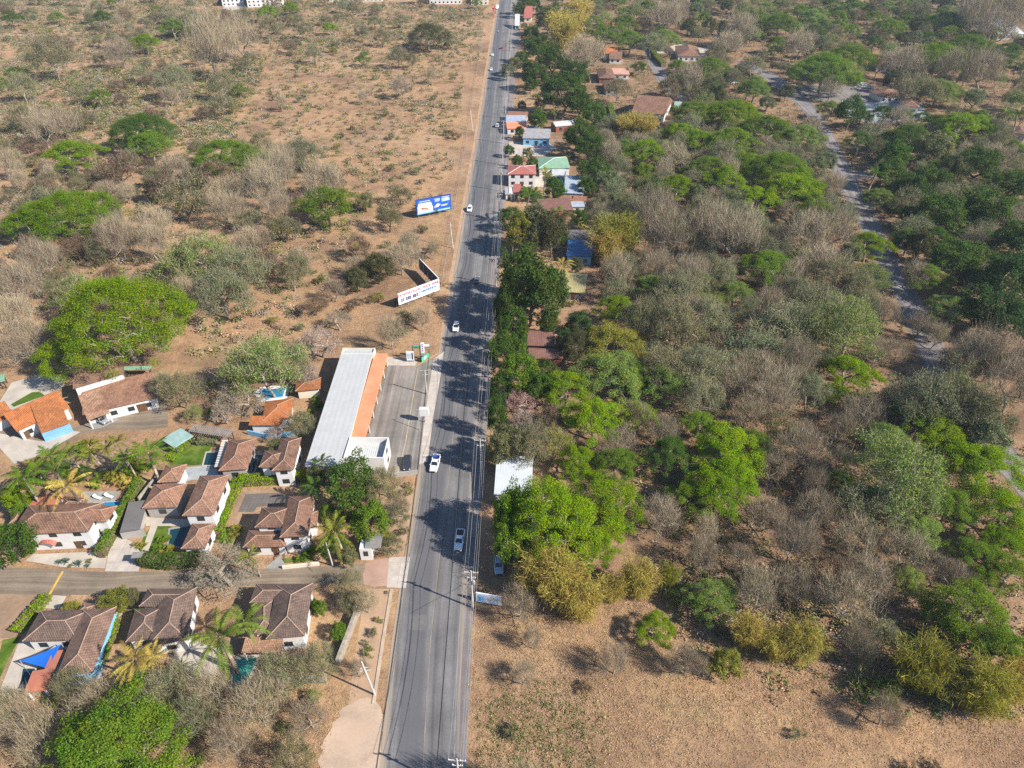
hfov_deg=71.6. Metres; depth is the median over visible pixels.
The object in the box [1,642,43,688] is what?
terrace
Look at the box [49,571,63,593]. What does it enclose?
speed bump
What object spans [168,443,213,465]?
lawn
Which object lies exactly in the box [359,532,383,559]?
gatehouse
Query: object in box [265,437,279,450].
mango tree
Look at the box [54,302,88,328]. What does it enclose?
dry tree
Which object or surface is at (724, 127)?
dry tree
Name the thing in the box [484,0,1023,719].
undergrowth
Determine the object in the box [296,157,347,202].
leafless tree
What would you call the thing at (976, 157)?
mango tree
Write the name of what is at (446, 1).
building
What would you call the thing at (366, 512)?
mango tree
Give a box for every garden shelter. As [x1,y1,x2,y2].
[0,373,7,388]
[124,366,151,376]
[163,428,194,452]
[674,101,681,107]
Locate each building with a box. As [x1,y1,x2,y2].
[222,0,245,5]
[247,0,283,6]
[305,348,390,480]
[329,0,381,0]
[429,0,461,3]
[471,0,487,4]
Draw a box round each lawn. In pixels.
[0,636,20,676]
[11,392,43,406]
[138,526,170,553]
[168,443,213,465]
[282,555,314,562]
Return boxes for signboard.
[406,351,413,360]
[418,353,428,361]
[476,592,501,605]
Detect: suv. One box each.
[403,454,411,470]
[452,321,459,331]
[467,205,472,211]
[493,554,503,574]
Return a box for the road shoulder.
[459,0,521,767]
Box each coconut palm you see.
[0,460,55,502]
[22,457,53,486]
[33,442,75,487]
[40,456,74,494]
[40,468,104,513]
[50,441,86,480]
[73,440,106,473]
[94,440,117,468]
[101,434,131,468]
[104,637,165,691]
[108,448,142,477]
[121,438,182,483]
[133,637,174,685]
[173,659,191,673]
[182,606,261,680]
[203,638,221,664]
[221,601,274,644]
[231,543,260,576]
[297,475,325,504]
[309,453,335,480]
[313,510,355,563]
[504,234,523,255]
[515,185,545,205]
[517,242,536,247]
[518,186,546,206]
[536,166,555,193]
[549,257,574,278]
[551,205,565,212]
[863,166,890,199]
[997,106,1014,119]
[999,108,1023,140]
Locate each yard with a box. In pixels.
[173,640,219,677]
[218,640,314,682]
[233,488,319,525]
[238,493,288,511]
[509,142,555,155]
[535,177,543,186]
[657,44,708,55]
[839,101,925,124]
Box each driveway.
[0,431,79,463]
[105,536,139,570]
[265,556,284,568]
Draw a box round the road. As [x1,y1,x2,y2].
[380,0,512,767]
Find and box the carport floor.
[90,418,118,429]
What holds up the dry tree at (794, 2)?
on the ground at (336, 696)
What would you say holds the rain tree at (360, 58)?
on the ground at (336, 696)
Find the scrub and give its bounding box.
[0,0,492,358]
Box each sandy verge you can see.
[348,589,389,703]
[375,486,416,556]
[439,0,497,346]
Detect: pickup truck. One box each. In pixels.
[429,454,440,471]
[454,528,464,550]
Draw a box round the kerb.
[372,589,392,703]
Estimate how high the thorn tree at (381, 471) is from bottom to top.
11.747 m
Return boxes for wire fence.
[439,21,484,296]
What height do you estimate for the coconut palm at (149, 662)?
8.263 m
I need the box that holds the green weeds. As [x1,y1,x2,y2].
[0,440,612,767]
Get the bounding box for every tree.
[0,4,11,13]
[0,10,25,27]
[0,77,9,94]
[0,99,35,129]
[0,135,12,157]
[0,141,27,177]
[0,188,18,201]
[0,189,131,244]
[0,216,35,238]
[0,227,7,242]
[0,254,47,309]
[0,258,9,272]
[0,289,39,329]
[0,312,59,366]
[0,479,35,509]
[0,519,38,566]
[0,678,47,745]
[2,0,16,7]
[2,66,32,79]
[2,180,78,222]
[4,68,40,102]
[5,699,66,767]
[7,148,23,163]
[7,168,29,192]
[8,502,29,517]
[10,231,63,279]
[14,134,38,153]
[15,1,24,14]
[16,29,78,78]
[16,232,45,258]
[18,103,63,147]
[19,154,40,167]
[21,7,38,15]
[26,178,36,189]
[28,338,104,382]
[33,138,57,152]
[33,169,65,186]
[34,109,67,136]
[34,161,48,174]
[35,277,63,297]
[36,176,58,190]
[37,668,194,767]
[39,162,57,183]
[40,140,111,172]
[42,160,62,174]
[43,271,112,311]
[44,94,83,139]
[44,260,80,284]
[44,272,197,378]
[46,11,66,21]
[46,34,62,44]
[48,664,88,703]
[50,242,68,265]
[50,285,72,297]
[53,236,79,255]
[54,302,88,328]
[57,670,126,728]
[58,37,75,53]
[59,230,86,262]
[60,599,81,609]
[66,164,77,180]
[66,177,86,191]
[67,4,81,16]
[67,84,93,103]
[68,106,101,130]
[69,171,82,180]
[70,137,97,160]
[73,171,100,188]
[75,463,93,481]
[80,698,194,767]
[82,235,109,266]
[83,12,93,21]
[83,89,112,106]
[83,166,96,180]
[85,10,114,28]
[86,177,122,196]
[87,209,132,256]
[87,297,128,327]
[89,0,104,10]
[91,34,101,46]
[91,52,104,66]
[92,147,142,184]
[94,23,104,33]
[94,209,138,260]
[95,584,130,612]
[98,198,122,218]
[99,34,137,68]
[100,261,126,278]
[104,28,117,44]
[105,0,117,6]
[105,78,128,93]
[105,112,179,152]
[106,193,125,207]
[108,162,130,179]
[108,209,124,221]
[111,13,124,30]
[112,179,138,203]
[113,92,129,104]
[115,8,132,21]
[116,671,163,712]
[120,147,143,171]
[121,269,149,298]
[122,21,136,35]
[123,29,140,47]
[123,129,173,163]
[123,587,140,606]
[126,33,162,54]
[127,226,143,240]
[128,64,151,80]
[129,200,174,235]
[132,219,170,262]
[134,26,148,40]
[136,654,201,708]
[137,75,153,85]
[139,165,165,184]
[140,58,151,68]
[141,18,153,28]
[141,158,161,171]
[141,226,236,284]
[142,106,161,120]
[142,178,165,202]
[144,169,179,202]
[144,302,162,320]
[146,10,163,22]
[148,1,159,8]
[148,262,173,280]
[148,371,176,401]
[149,5,161,12]
[150,7,164,19]
[150,169,216,223]
[151,56,195,100]
[151,65,170,81]
[151,273,167,290]
[152,151,192,185]
[156,59,166,68]
[156,369,208,407]
[157,4,177,18]
[157,19,189,38]
[157,85,182,106]
[159,274,178,298]
[161,2,173,11]
[161,11,175,23]
[167,241,201,265]
[168,683,227,738]
[169,7,217,31]
[169,270,195,301]
[170,152,191,163]
[171,252,187,272]
[179,655,234,710]
[181,0,242,74]
[183,167,207,185]
[183,403,204,421]
[184,0,194,7]
[186,138,269,177]
[187,49,207,65]
[187,138,205,154]
[187,263,259,318]
[188,537,263,602]
[192,104,214,119]
[196,158,236,185]
[200,185,250,229]
[201,173,244,209]
[204,241,276,299]
[205,704,261,767]
[206,68,236,100]
[207,92,234,116]
[207,328,312,397]
[208,404,239,423]
[211,382,270,416]
[215,2,262,58]
[217,667,298,739]
[219,7,234,21]
[221,241,246,266]
[226,221,267,253]
[226,373,245,388]
[228,151,289,214]
[229,83,250,97]
[231,57,249,69]
[231,207,265,229]
[232,137,250,153]
[233,172,250,186]
[236,5,252,21]
[241,345,270,373]
[242,50,257,64]
[245,257,267,277]
[248,29,263,37]
[248,127,275,158]
[249,138,298,194]
[249,649,309,713]
[251,222,272,249]
[251,241,278,272]
[255,12,280,39]
[256,4,280,17]
[261,188,296,219]
[262,0,276,10]
[263,213,291,240]
[263,215,302,242]
[265,341,312,379]
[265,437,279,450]
[267,426,282,439]
[268,138,300,170]
[268,168,294,184]
[268,256,284,278]
[268,730,318,767]
[274,5,284,17]
[274,91,288,108]
[274,247,313,290]
[276,21,285,33]
[280,2,298,14]
[281,15,291,25]
[281,38,295,51]
[282,408,317,437]
[283,246,316,272]
[283,686,330,745]
[284,0,298,5]
[285,4,299,15]
[285,135,327,171]
[289,185,359,227]
[290,141,307,165]
[291,13,305,24]
[293,38,301,48]
[293,362,318,382]
[294,633,339,693]
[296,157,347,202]
[297,20,313,38]
[298,324,342,357]
[300,291,330,318]
[300,370,319,385]
[304,42,324,59]
[305,464,328,489]
[310,598,318,610]
[312,599,327,616]
[318,160,340,188]
[318,531,346,559]
[319,13,332,21]
[319,501,334,520]
[321,22,339,34]
[322,277,346,301]
[323,306,352,330]
[323,445,376,508]
[329,620,346,640]
[330,568,362,599]
[333,500,363,523]
[336,0,350,10]
[336,588,366,617]
[340,545,358,567]
[342,254,365,277]
[342,265,369,292]
[345,232,371,259]
[346,0,358,15]
[347,655,372,678]
[348,498,392,544]
[352,584,380,614]
[353,21,368,41]
[353,53,371,65]
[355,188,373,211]
[357,89,369,103]
[360,252,394,284]
[363,461,403,506]
[367,13,382,29]
[368,8,379,15]
[370,0,380,11]
[372,27,390,46]
[373,195,404,232]
[373,311,408,349]
[374,240,424,275]
[378,529,391,545]
[380,535,406,556]
[384,45,407,67]
[384,501,410,530]
[385,182,412,204]
[391,72,409,98]
[391,488,410,516]
[393,14,410,27]
[396,225,421,259]
[406,52,416,68]
[407,22,451,50]
[410,304,430,331]
[418,0,427,8]
[425,68,437,82]
[425,239,437,259]
[428,3,437,9]
[447,33,459,49]
[469,0,482,5]
[473,749,544,767]
[485,393,508,429]
[486,326,515,378]
[486,425,510,465]
[488,367,512,405]
[491,284,512,327]
[491,492,524,534]
[492,522,516,568]
[493,423,502,447]
[493,474,533,539]
[494,282,517,331]
[494,304,529,345]
[496,246,529,292]
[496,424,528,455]
[497,206,518,228]
[498,241,563,326]
[499,502,554,548]
[500,63,513,77]
[501,340,540,400]
[501,579,539,627]
[503,144,514,155]
[504,523,539,564]
[505,211,532,247]
[505,330,528,363]
[505,387,539,414]
[506,57,522,73]
[506,570,530,593]
[508,414,553,468]
[508,475,593,559]
[509,408,538,430]
[510,655,538,693]
[511,154,522,164]
[512,2,526,13]
[514,50,528,65]
[515,126,523,139]
[517,0,535,9]
[518,100,526,109]
[518,202,554,248]
[519,186,531,199]
[520,33,527,42]
[521,33,555,62]
[521,63,549,90]
[521,147,533,158]
[521,368,552,406]
[522,62,532,68]
[522,77,538,93]
[522,227,545,256]
[522,624,542,652]
[523,24,539,37]
[526,156,537,167]
[527,107,547,128]
[530,207,569,256]
[531,269,570,321]
[531,357,559,378]
[532,403,565,431]
[533,97,546,106]
[534,0,540,6]
[534,44,566,78]
[535,4,559,33]
[535,5,542,11]
[535,309,560,332]
[536,370,593,412]
[536,423,575,461]
[540,68,588,116]
[541,495,624,561]
[544,176,567,197]
[551,232,570,250]
[554,443,601,480]
[555,328,576,350]
[555,329,602,360]
[559,59,591,88]
[560,33,601,71]
[560,396,632,447]
[562,114,597,154]
[562,150,575,161]
[564,310,591,338]
[565,87,593,115]
[566,469,649,546]
[566,525,623,572]
[568,257,583,271]
[569,207,587,229]
[569,349,648,405]
[574,133,606,161]
[576,155,613,181]
[577,176,597,195]
[581,35,611,64]
[581,319,652,372]
[583,14,603,31]
[583,22,615,42]
[583,74,589,83]
[584,99,606,124]
[588,8,601,15]
[588,201,613,221]
[589,191,610,207]
[590,211,617,230]
[590,446,645,488]
[591,164,607,177]
[592,2,604,12]
[593,294,640,326]
[594,144,609,160]
[594,170,627,196]
[595,438,621,457]
[596,116,614,131]
[597,10,615,22]
[597,127,613,141]
[597,639,630,677]
[598,127,615,144]
[598,201,624,212]
[599,256,626,280]
[599,418,639,455]
[600,179,627,200]
[600,249,639,291]
[600,273,628,298]
[601,2,611,11]
[603,134,622,165]
[604,112,616,123]
[604,192,627,208]
[605,74,632,104]
[605,117,619,130]
[605,152,632,173]
[607,26,619,42]
[608,14,640,30]
[608,188,645,216]
[609,0,627,9]
[609,29,643,54]
[610,138,638,157]
[613,24,627,33]
[614,6,631,15]
[614,33,625,50]
[614,209,642,231]
[614,360,659,392]
[615,250,642,281]
[617,279,642,301]
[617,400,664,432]
[618,293,664,344]
[620,129,637,144]
[620,171,634,186]
[621,137,666,169]
[624,399,657,436]
[627,1,643,19]
[627,35,636,47]
[627,176,688,234]
[628,274,673,298]
[629,61,649,75]
[630,130,647,149]
[630,147,648,164]
[630,250,647,263]
[631,18,648,33]
[631,175,655,194]
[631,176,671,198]
[632,163,661,181]
[635,609,676,650]
[636,29,666,58]
[636,489,686,542]
[637,198,698,253]
[637,341,693,389]
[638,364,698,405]
[639,193,669,225]
[639,338,668,362]
[639,435,694,477]
[640,0,655,9]
[640,9,650,18]
[640,248,673,277]
[640,290,661,309]
[641,242,682,270]
[641,294,667,319]
[644,19,655,30]
[644,128,666,142]
[645,28,683,48]
[645,411,680,444]
[646,0,686,26]
[646,27,655,35]
[648,292,710,354]
[649,25,665,33]
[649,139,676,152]
[650,137,692,169]
[650,168,673,184]
[651,263,712,311]
[654,148,674,177]
[654,174,698,200]
[656,74,699,99]
[658,75,681,100]
[658,122,701,148]
[660,373,696,403]
[662,480,711,520]
[664,46,674,54]
[664,638,704,679]
[666,99,720,124]
[666,118,680,130]
[667,60,687,73]
[667,248,714,293]
[667,291,738,348]
[667,346,717,374]
[668,0,691,27]
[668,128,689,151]
[671,56,706,101]
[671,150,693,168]
[671,218,695,242]
[672,203,695,225]
[672,270,715,294]
[673,410,714,441]
[674,340,738,396]
[677,109,704,133]
[677,373,727,417]
[678,155,730,184]
[678,286,721,333]
[679,576,739,628]
[681,17,696,34]
[681,211,697,235]
[683,128,716,151]
[683,241,711,260]
[683,529,721,575]
[684,168,710,188]
[684,191,719,217]
[684,467,762,522]
[685,253,713,278]
[686,56,731,79]
[686,150,708,167]
[687,1,704,15]
[687,88,717,112]
[688,23,709,43]
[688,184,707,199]
[688,345,721,385]
[689,194,709,215]
[690,189,729,239]
[690,234,719,253]
[690,453,760,505]
[690,653,710,674]
[691,86,710,99]
[692,11,701,21]
[692,292,725,318]
[692,420,767,477]
[692,508,721,543]
[695,12,713,24]
[696,147,719,164]
[697,73,720,87]
[698,163,746,194]
[699,70,731,94]
[699,200,770,261]
[699,250,725,274]
[700,0,714,9]
[700,119,713,127]
[700,137,739,167]
[701,16,718,37]
[701,125,712,147]
[702,98,761,127]
[702,211,717,232]
[703,299,737,330]
[704,126,765,156]
[704,274,732,295]
[705,41,725,55]
[705,124,717,131]
[706,183,721,199]
[706,185,724,202]
[707,280,755,310]
[708,84,727,101]
[708,256,738,286]
[708,368,740,398]
[709,28,749,58]
[709,352,759,399]
[710,326,792,373]
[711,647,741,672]
[714,48,732,68]
[715,182,744,203]
[716,20,728,29]
[716,27,734,40]
[716,198,769,238]
[716,223,734,245]
[717,122,734,141]
[720,0,733,14]
[720,198,739,214]
[721,7,769,40]
[721,150,742,187]
[721,233,748,251]
[722,67,740,86]
[723,67,749,92]
[723,118,737,135]
[723,538,759,577]
[724,94,745,109]
[724,149,771,181]
[725,253,744,281]
[726,341,793,389]
[726,391,774,428]
[727,185,776,214]
[727,428,781,465]
[728,32,747,51]
[730,291,764,328]
[731,9,739,15]
[733,1,750,12]
[734,78,772,103]
[735,560,785,622]
[736,8,772,23]
[736,54,769,79]
[736,249,794,287]
[736,375,800,420]
[737,83,755,99]
[737,114,790,146]
[737,133,754,147]
[737,178,760,193]
[738,208,775,242]
[740,149,820,194]
[740,298,828,357]
[741,27,766,43]
[742,491,794,538]
[744,230,783,268]
[745,75,767,87]
[746,142,771,155]
[748,0,764,7]
[750,284,787,320]
[752,11,802,35]
[752,357,807,407]
[754,134,779,151]
[756,48,769,60]
[756,149,772,162]
[757,22,767,34]
[757,118,777,135]
[757,436,794,484]
[758,269,787,295]
[759,1,775,11]
[759,94,774,111]
[761,172,821,206]
[763,147,784,168]
[763,222,795,247]
[763,407,800,447]
[764,236,794,258]
[765,35,788,54]
[765,509,829,564]
[766,139,796,156]
[767,44,784,58]
[768,124,782,142]
[771,170,827,199]
[771,224,788,240]
[772,0,788,7]
[772,420,846,472]
[774,7,787,14]
[774,560,819,608]
[775,60,792,73]
[775,331,825,381]
[777,299,834,332]
[778,0,792,9]
[778,84,795,100]
[778,198,799,222]
[779,123,827,154]
[779,253,810,287]
[782,33,799,45]
[783,22,818,61]
[783,272,817,302]
[784,3,809,20]
[784,203,838,252]
[785,246,818,272]
[786,0,797,8]
[786,63,803,80]
[786,191,831,214]
[787,51,865,92]
[787,369,836,412]
[788,144,805,159]
[789,254,808,279]
[789,484,847,529]
[790,21,804,34]
[790,208,815,231]
[791,237,863,281]
[791,279,851,321]
[793,288,888,364]
[794,322,834,343]
[794,418,819,438]
[795,151,814,168]
[796,44,820,56]
[796,112,824,143]
[797,463,832,495]
[798,8,828,22]
[800,17,818,26]
[800,142,816,157]
[800,197,864,251]
[802,116,820,129]
[803,343,841,375]
[804,23,828,36]
[804,205,843,229]
[805,28,817,35]
[805,549,847,592]
[808,0,820,9]
[808,129,828,147]
[808,155,828,173]
[808,254,862,296]
[809,564,890,629]
[810,7,830,17]
[811,60,828,80]
[812,143,829,155]
[812,169,829,181]
[812,192,841,214]
[814,34,828,49]
[814,100,847,120]
[815,19,831,25]
[815,148,838,169]
[818,20,829,28]
[818,42,834,50]
[818,70,844,100]
[819,354,888,397]
[819,405,863,441]
[821,0,841,5]
[821,39,836,51]
[821,470,853,493]
[822,167,848,200]
[822,191,838,205]
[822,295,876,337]
[822,385,853,407]
[824,2,838,13]
[824,42,878,77]
[824,502,886,568]
[825,22,842,32]
[827,6,846,17]
[827,10,849,21]
[827,19,850,31]
[827,27,843,40]
[827,33,841,43]
[828,440,854,475]
[831,478,917,535]
[833,92,868,130]
[834,200,860,225]
[835,417,955,517]
[835,480,889,518]
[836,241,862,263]
[837,38,850,45]
[837,385,890,433]
[837,612,886,669]
[838,547,898,603]
[841,3,849,9]
[841,267,881,306]
[842,0,862,12]
[842,9,855,22]
[842,23,863,36]
[842,131,876,155]
[844,32,856,41]
[846,287,883,321]
[847,1,866,9]
[847,231,899,261]
[848,259,894,290]
[849,112,872,126]
[854,8,866,21]
[856,122,885,148]
[856,261,882,293]
[857,334,897,366]
[859,187,898,210]
[861,35,887,52]
[862,2,878,19]
[863,119,879,131]
[863,688,914,736]
[864,10,886,25]
[864,420,916,461]
[865,51,888,76]
[866,17,910,37]
[866,137,887,163]
[866,290,906,328]
[867,105,901,123]
[869,24,883,35]
[869,469,947,523]
[871,30,889,48]
[871,521,944,577]
[871,617,899,647]
[873,124,940,153]
[873,158,890,180]
[874,5,888,18]
[874,154,906,185]
[875,138,915,165]
[875,379,911,403]
[876,38,895,51]
[876,118,892,132]
[878,0,897,10]
[878,149,907,160]
[879,41,898,54]
[880,41,936,78]
[881,69,904,88]
[882,11,895,21]
[882,336,914,362]
[882,364,973,442]
[885,100,912,128]
[885,181,903,199]
[886,206,924,225]
[887,228,926,255]
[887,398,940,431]
[887,510,944,555]
[888,5,898,16]
[888,562,927,596]
[889,16,901,34]
[889,182,925,218]
[890,213,936,242]
[891,70,951,104]
[892,172,932,203]
[893,31,912,47]
[894,10,916,19]
[894,62,912,77]
[894,108,915,120]
[895,75,917,92]
[897,2,907,13]
[899,14,914,25]
[899,255,931,291]
[899,412,971,463]
[900,40,970,74]
[900,119,919,138]
[901,122,923,144]
[902,228,938,261]
[904,263,955,293]
[906,1,924,14]
[906,306,937,338]
[907,78,967,105]
[908,29,922,44]
[909,14,926,30]
[910,158,929,169]
[911,20,925,31]
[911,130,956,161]
[913,111,933,122]
[913,161,930,173]
[914,166,943,187]
[915,164,953,191]
[915,189,969,232]
[916,3,934,17]
[916,597,967,644]
[917,21,933,41]
[917,226,952,244]
[917,368,1003,432]
[918,31,938,41]
[918,576,1013,655]
[919,9,971,36]
[921,36,939,49]
[921,114,950,126]
[921,320,953,348]
[921,437,981,478]
[921,485,978,532]
[922,295,974,324]
[924,121,942,130]
[925,159,948,167]
[925,181,953,201]
[926,251,958,265]
[927,57,949,77]
[927,124,940,132]
[927,206,972,230]
[928,369,975,403]
[929,236,990,277]
[929,325,946,340]
[929,441,1023,511]
[930,553,982,597]
[932,5,953,13]
[932,344,997,382]
[933,31,985,85]
[933,132,960,146]
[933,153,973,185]
[934,379,1001,436]
[935,111,988,139]
[935,334,1006,384]
[936,25,963,38]
[937,0,953,7]
[939,32,955,44]
[940,179,975,203]
[940,535,1003,583]
[942,33,1005,56]
[944,103,961,114]
[944,108,965,130]
[944,378,1023,445]
[950,228,979,242]
[952,0,999,33]
[953,147,964,155]
[953,267,989,295]
[954,622,1023,680]
[955,141,972,151]
[955,323,995,346]
[956,107,977,122]
[956,282,1023,332]
[957,135,972,152]
[957,144,1006,185]
[957,184,1018,228]
[958,69,971,82]
[958,178,983,195]
[958,313,1023,382]
[959,415,1016,462]
[960,221,991,255]
[961,42,1010,88]
[961,248,993,264]
[961,343,1008,378]
[962,114,996,138]
[963,29,982,36]
[963,88,988,108]
[964,182,1000,199]
[964,482,1023,551]
[966,216,998,238]
[966,522,1023,561]
[968,3,1021,43]
[968,228,996,245]
[969,134,991,149]
[970,250,1023,305]
[971,109,996,117]
[973,125,998,143]
[974,174,993,186]
[974,259,1004,275]
[976,26,1004,39]
[976,349,1023,412]
[979,550,1023,598]
[983,164,1023,197]
[983,250,1010,277]
[984,141,1011,160]
[984,303,1023,340]
[985,117,1006,131]
[985,219,1023,256]
[986,42,1023,63]
[986,131,1020,146]
[987,129,1009,148]
[987,164,1012,181]
[987,236,1016,251]
[989,71,1007,86]
[990,58,1017,70]
[993,0,1023,26]
[993,119,1015,139]
[996,102,1015,121]
[996,203,1023,225]
[998,139,1023,149]
[998,144,1023,166]
[1000,155,1023,171]
[1001,88,1023,106]
[1001,219,1023,231]
[1007,92,1023,110]
[1008,30,1020,42]
[1008,147,1023,160]
[1009,72,1023,94]
[1009,156,1023,171]
[1010,61,1023,75]
[1011,108,1023,125]
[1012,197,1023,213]
[1012,200,1023,219]
[1013,37,1023,49]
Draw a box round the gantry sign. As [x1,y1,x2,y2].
[412,345,420,360]
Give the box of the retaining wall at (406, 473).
[392,470,417,477]
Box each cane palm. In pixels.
[33,473,50,485]
[59,465,72,477]
[76,445,88,452]
[78,438,98,446]
[87,470,104,488]
[100,469,125,481]
[107,472,133,488]
[119,463,146,478]
[129,458,147,468]
[132,541,148,549]
[134,459,155,470]
[150,544,168,552]
[155,534,171,543]
[160,544,175,552]
[205,408,222,418]
[216,528,233,545]
[223,524,243,540]
[295,549,310,562]
[304,409,314,421]
[304,544,318,554]
[311,395,324,409]
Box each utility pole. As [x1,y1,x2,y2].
[325,542,333,565]
[360,661,375,694]
[420,370,426,393]
[448,758,465,767]
[464,570,476,608]
[475,439,485,474]
[483,350,491,383]
[488,294,496,326]
[495,256,499,285]
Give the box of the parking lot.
[368,359,432,473]
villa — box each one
[0,391,73,440]
[9,494,117,549]
[22,602,116,700]
[73,366,158,428]
[119,464,229,556]
[125,587,198,653]
[218,437,302,485]
[241,583,312,660]
[243,495,318,554]
[249,377,320,432]
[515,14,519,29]
[524,6,532,21]
[551,91,565,104]
[596,68,614,83]
[601,47,617,58]
[602,80,618,94]
[609,51,621,63]
[612,68,629,79]
[632,95,672,122]
[675,44,700,61]
[869,89,906,102]
[873,57,891,72]
[899,96,919,113]
[977,18,1023,39]
[1011,126,1023,140]
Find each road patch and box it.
[408,614,426,629]
[440,358,451,376]
[441,448,457,457]
[465,243,478,252]
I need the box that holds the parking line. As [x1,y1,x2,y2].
[398,368,417,471]
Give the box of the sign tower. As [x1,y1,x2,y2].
[421,343,428,356]
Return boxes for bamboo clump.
[505,535,594,606]
[508,551,537,593]
[543,558,612,629]
[544,6,593,48]
[563,0,596,26]
[578,223,633,265]
[579,206,647,259]
[596,568,630,604]
[614,109,642,138]
[618,544,666,601]
[628,111,665,144]
[656,559,686,588]
[726,606,783,651]
[757,615,798,665]
[781,610,836,668]
[884,621,974,709]
[949,642,1023,728]
[989,642,1023,707]
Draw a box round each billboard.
[397,279,438,304]
[415,194,450,215]
[415,259,439,291]
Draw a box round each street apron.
[363,558,388,586]
[387,557,409,587]
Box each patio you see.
[0,374,65,409]
[82,491,119,502]
[145,517,189,525]
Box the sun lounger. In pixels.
[92,494,101,499]
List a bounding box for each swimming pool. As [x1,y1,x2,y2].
[18,666,37,687]
[93,501,121,505]
[166,525,190,549]
[201,450,221,466]
[229,654,260,681]
[251,453,263,473]
[254,386,288,401]
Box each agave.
[61,558,69,564]
[73,560,82,566]
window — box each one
[38,642,48,646]
[48,533,57,536]
[73,532,81,535]
[110,410,117,415]
[140,640,148,645]
[158,509,166,513]
[167,644,176,649]
[196,516,204,520]
[232,472,238,476]
[282,479,289,483]
[284,641,293,646]
[293,545,301,548]
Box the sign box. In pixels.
[419,407,428,421]
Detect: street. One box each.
[0,399,167,448]
[0,563,364,594]
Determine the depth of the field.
134.62 m
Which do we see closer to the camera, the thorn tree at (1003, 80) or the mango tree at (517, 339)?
the mango tree at (517, 339)
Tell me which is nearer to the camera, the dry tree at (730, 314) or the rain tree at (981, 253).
the dry tree at (730, 314)
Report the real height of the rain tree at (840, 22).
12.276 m
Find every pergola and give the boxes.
[188,424,234,439]
[214,440,227,473]
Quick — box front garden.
[26,552,106,567]
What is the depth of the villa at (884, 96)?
402.64 m
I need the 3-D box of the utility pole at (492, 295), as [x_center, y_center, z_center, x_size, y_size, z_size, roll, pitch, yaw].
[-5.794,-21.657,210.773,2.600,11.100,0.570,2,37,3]
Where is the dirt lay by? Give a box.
[318,697,383,767]
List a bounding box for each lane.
[644,46,688,102]
[737,62,1023,499]
[853,171,873,178]
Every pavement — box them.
[222,6,242,10]
[387,356,416,365]
[419,352,443,463]
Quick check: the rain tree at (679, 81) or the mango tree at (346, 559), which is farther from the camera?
the rain tree at (679, 81)
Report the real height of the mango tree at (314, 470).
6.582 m
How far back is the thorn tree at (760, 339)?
188.33 m
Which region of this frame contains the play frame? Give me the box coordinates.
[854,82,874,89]
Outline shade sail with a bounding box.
[19,644,65,677]
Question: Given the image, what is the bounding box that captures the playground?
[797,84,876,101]
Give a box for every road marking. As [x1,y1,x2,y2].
[385,0,499,767]
[423,6,505,767]
[453,2,511,767]
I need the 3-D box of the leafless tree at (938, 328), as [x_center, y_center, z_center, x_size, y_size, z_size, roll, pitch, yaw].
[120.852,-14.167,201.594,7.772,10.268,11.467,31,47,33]
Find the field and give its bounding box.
[0,594,38,637]
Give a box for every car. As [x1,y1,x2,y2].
[96,416,109,424]
[474,276,479,283]
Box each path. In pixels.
[45,595,65,608]
[142,525,157,552]
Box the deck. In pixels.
[185,466,255,480]
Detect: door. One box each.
[23,430,30,438]
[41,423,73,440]
[73,541,83,548]
[119,528,145,538]
[136,403,147,411]
[272,548,279,554]
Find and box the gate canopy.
[131,551,142,565]
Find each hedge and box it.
[9,593,51,634]
[94,475,144,557]
[98,612,120,669]
[136,550,204,570]
[165,438,195,461]
[195,435,219,445]
[214,468,306,535]
[607,102,620,131]
[648,44,665,66]
[664,18,703,36]
[734,65,758,79]
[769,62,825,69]
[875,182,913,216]
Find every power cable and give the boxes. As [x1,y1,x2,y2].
[436,334,469,767]
[448,9,511,758]
[452,7,512,763]
[460,19,512,753]
[462,3,514,761]
[465,18,513,756]
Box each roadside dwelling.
[494,456,532,499]
[505,187,512,199]
[506,115,526,122]
[506,122,526,133]
[507,111,527,120]
[508,165,535,186]
[513,184,520,199]
[523,128,550,145]
[527,330,554,347]
[528,348,562,365]
[537,156,569,176]
[537,198,572,217]
[551,120,574,132]
[552,169,564,181]
[558,196,571,200]
[563,175,585,198]
[564,272,587,300]
[566,240,592,264]
[567,230,592,241]
[571,201,584,213]
[572,195,586,207]
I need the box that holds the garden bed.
[57,442,136,475]
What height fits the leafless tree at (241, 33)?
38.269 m
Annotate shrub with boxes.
[0,708,12,722]
[2,35,14,39]
[21,64,32,69]
[39,690,64,708]
[191,752,206,767]
[204,378,218,388]
[228,105,238,112]
[246,374,259,383]
[265,316,281,323]
[265,370,279,380]
[275,120,285,126]
[275,720,294,735]
[278,32,287,40]
[292,323,306,329]
[295,96,303,101]
[306,688,322,704]
[313,273,324,282]
[328,46,335,51]
[331,40,340,46]
[332,13,342,19]
[333,249,346,255]
[342,303,355,313]
[348,296,366,304]
[362,644,374,658]
[368,626,376,637]
[370,290,385,302]
[379,240,392,247]
[384,131,394,139]
[385,164,394,170]
[392,529,400,536]
[399,527,410,535]
[400,486,413,496]
[403,311,413,323]
[407,165,422,173]
[417,224,428,232]
[443,129,452,133]
[449,132,461,138]
[454,91,461,97]
[466,20,474,24]
[504,720,521,743]
[566,300,575,306]
[577,677,592,693]
[661,587,679,607]
[669,583,685,594]
[706,647,732,682]
[730,661,750,679]
[732,566,758,579]
[790,727,808,740]
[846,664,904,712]
[865,678,901,709]
[902,756,916,767]
[924,757,940,767]
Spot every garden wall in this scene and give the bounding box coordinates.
[1,687,95,694]
[137,476,156,500]
[213,676,326,690]
[247,430,294,437]
[282,562,319,568]
[335,603,361,665]
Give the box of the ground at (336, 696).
[0,0,1023,767]

